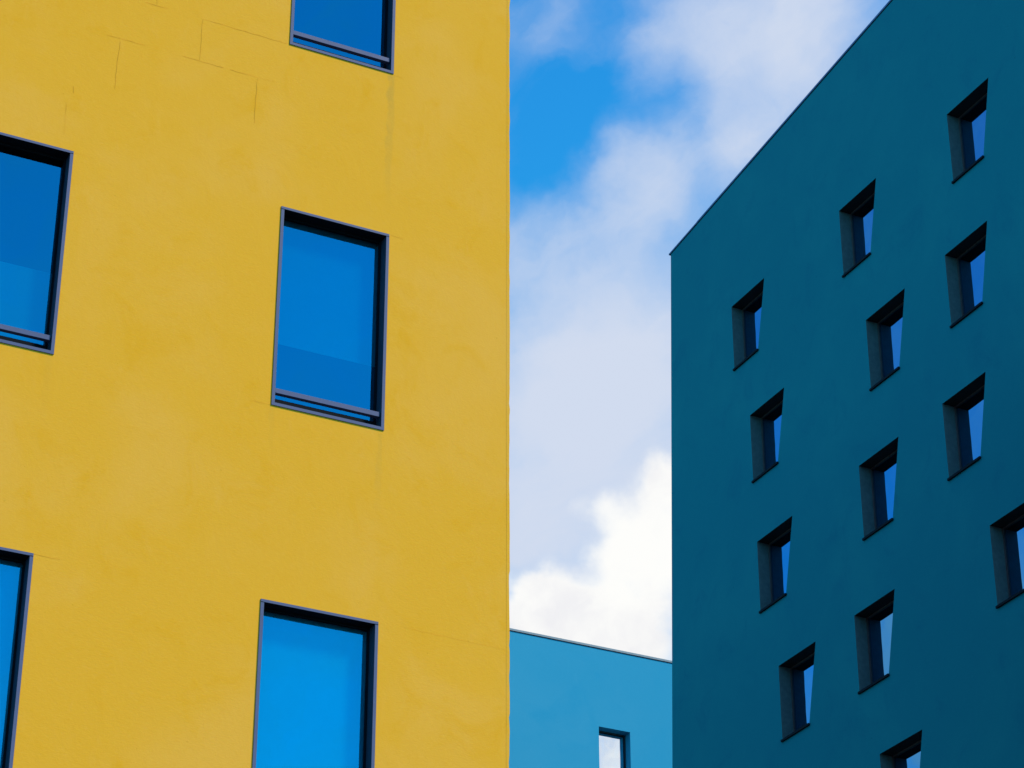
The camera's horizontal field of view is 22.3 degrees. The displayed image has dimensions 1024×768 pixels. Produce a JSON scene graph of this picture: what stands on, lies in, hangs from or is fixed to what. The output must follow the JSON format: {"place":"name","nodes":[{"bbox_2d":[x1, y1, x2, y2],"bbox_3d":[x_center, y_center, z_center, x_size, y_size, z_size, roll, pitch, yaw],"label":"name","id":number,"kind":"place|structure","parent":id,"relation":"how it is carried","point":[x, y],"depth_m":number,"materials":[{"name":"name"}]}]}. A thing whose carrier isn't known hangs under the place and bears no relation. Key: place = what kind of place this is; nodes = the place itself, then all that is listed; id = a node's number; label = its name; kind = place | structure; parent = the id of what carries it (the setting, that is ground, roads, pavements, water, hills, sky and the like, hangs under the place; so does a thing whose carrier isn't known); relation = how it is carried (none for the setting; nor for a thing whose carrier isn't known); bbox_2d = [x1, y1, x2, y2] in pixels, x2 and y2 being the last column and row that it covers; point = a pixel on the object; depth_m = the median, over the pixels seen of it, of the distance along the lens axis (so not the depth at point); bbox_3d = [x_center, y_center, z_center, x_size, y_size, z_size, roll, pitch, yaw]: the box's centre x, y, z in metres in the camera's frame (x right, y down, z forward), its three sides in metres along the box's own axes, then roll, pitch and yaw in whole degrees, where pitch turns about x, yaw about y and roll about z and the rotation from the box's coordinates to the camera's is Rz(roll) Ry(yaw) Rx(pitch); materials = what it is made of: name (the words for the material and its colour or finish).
{"place":"outdoors","nodes":[
{"label":"outdoors","id":0,"kind":"place"},
{"bbox_2d":[0,0,509,767],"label":"yellow building","id":1,"kind":"structure","parent":0,"point":[254,382],"depth_m":20.36,"materials":[{"name":"paint"}]},
{"bbox_2d":[0,547,33,767],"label":"window","id":2,"kind":"structure","parent":1,"relation":"in","point":[15,565],"depth_m":18.58,"materials":[{"name":"glass"}]},
{"bbox_2d":[0,132,73,354],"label":"window","id":3,"kind":"structure","parent":1,"relation":"in","point":[35,177],"depth_m":20.14,"materials":[{"name":"glass"}]},
{"bbox_2d":[252,599,378,767],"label":"window","id":4,"kind":"structure","parent":1,"relation":"in","point":[315,702],"depth_m":19.51,"materials":[{"name":"glass"}]},
{"bbox_2d":[271,206,388,430],"bbox_3d":[-1.518,-0.473,21.087,0.962,1.844,0.319,14,-32,-23],"label":"window","id":5,"kind":"structure","parent":1,"relation":"in","point":[329,360],"depth_m":21.08,"materials":[{"name":"glass"}]},
{"bbox_2d":[290,0,395,73],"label":"window","id":6,"kind":"structure","parent":1,"relation":"in","point":[361,32],"depth_m":22.50,"materials":[{"name":"glass"}]},
{"bbox_2d":[509,628,671,767],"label":"blue building","id":7,"kind":"structure","parent":0,"point":[574,704],"depth_m":88.86,"materials":[{"name":"paint"}]},
{"bbox_2d":[599,731,625,767],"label":"window","id":8,"kind":"structure","parent":7,"relation":"in","point":[612,746],"depth_m":88.86,"materials":[{"name":"glass"}]},
{"bbox_2d":[509,0,888,660],"label":"sky","id":9,"kind":"structure","parent":0,"point":[629,119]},
{"bbox_2d":[669,0,1023,767],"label":"teal building","id":10,"kind":"structure","parent":0,"point":[847,362],"depth_m":55.91,"materials":[{"name":"paint"}]},
{"bbox_2d":[733,292,762,370],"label":"window","id":11,"kind":"structure","parent":10,"relation":"in","point":[751,314],"depth_m":61.68,"materials":[{"name":"blue glass"}]},
{"bbox_2d":[751,400,782,482],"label":"window","id":12,"kind":"structure","parent":10,"relation":"in","point":[771,421],"depth_m":59.66,"materials":[{"name":"blue glass"}]},
{"bbox_2d":[759,528,790,613],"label":"window","id":13,"kind":"structure","parent":10,"relation":"in","point":[779,548],"depth_m":58.03,"materials":[{"name":"blue glass"}]},
{"bbox_2d":[781,652,814,741],"bbox_3d":[6.242,6.597,55.548,0.371,1.762,1.507,14,-32,-23],"label":"window","id":14,"kind":"structure","parent":10,"relation":"in","point":[801,674],"depth_m":55.96,"materials":[{"name":"blue glass"}]},
{"bbox_2d":[842,192,874,277],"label":"window","id":15,"kind":"structure","parent":10,"relation":"in","point":[861,219],"depth_m":57.98,"materials":[{"name":"blue glass"}]},
{"bbox_2d":[858,600,893,693],"bbox_3d":[7.578,5.296,53.211,0.371,1.762,1.507,14,-32,-23],"label":"window","id":16,"kind":"structure","parent":10,"relation":"in","point":[879,624],"depth_m":53.62,"materials":[{"name":"blue glass"}]},
{"bbox_2d":[862,449,897,540],"bbox_3d":[7.826,2.219,54.357,0.371,1.762,1.507,14,-32,-23],"label":"window","id":17,"kind":"structure","parent":10,"relation":"in","point":[883,475],"depth_m":54.77,"materials":[{"name":"blue glass"}]},
{"bbox_2d":[869,302,903,390],"bbox_3d":[8.118,-0.905,55.426,0.371,1.762,1.507,14,-32,-23],"label":"window","id":18,"kind":"structure","parent":10,"relation":"in","point":[890,327],"depth_m":55.84,"materials":[{"name":"blue glass"}]},
{"bbox_2d":[892,739,921,767],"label":"window","id":19,"kind":"structure","parent":10,"relation":"in","point":[909,757],"depth_m":51.75,"materials":[{"name":"blue glass"}]},
{"bbox_2d":[947,384,984,480],"bbox_3d":[9.200,0.881,51.953,0.371,1.762,1.507,14,-32,-23],"label":"window","id":20,"kind":"structure","parent":10,"relation":"in","point":[969,412],"depth_m":52.35,"materials":[{"name":"blue glass"}]},
{"bbox_2d":[949,235,985,327],"bbox_3d":[9.443,-2.196,53.109,0.371,1.762,1.507,14,-32,-23],"label":"window","id":21,"kind":"structure","parent":10,"relation":"in","point":[970,264],"depth_m":53.51,"materials":[{"name":"blue glass"}]},
{"bbox_2d":[951,93,986,183],"bbox_3d":[9.678,-5.237,54.265,0.371,1.762,1.507,14,-32,-23],"label":"window","id":22,"kind":"structure","parent":10,"relation":"in","point":[972,122],"depth_m":54.68,"materials":[{"name":"blue glass"}]},
{"bbox_2d":[995,514,1023,608],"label":"window","id":23,"kind":"structure","parent":10,"relation":"in","point":[1013,533],"depth_m":49.99,"materials":[{"name":"blue glass"}]}
]}

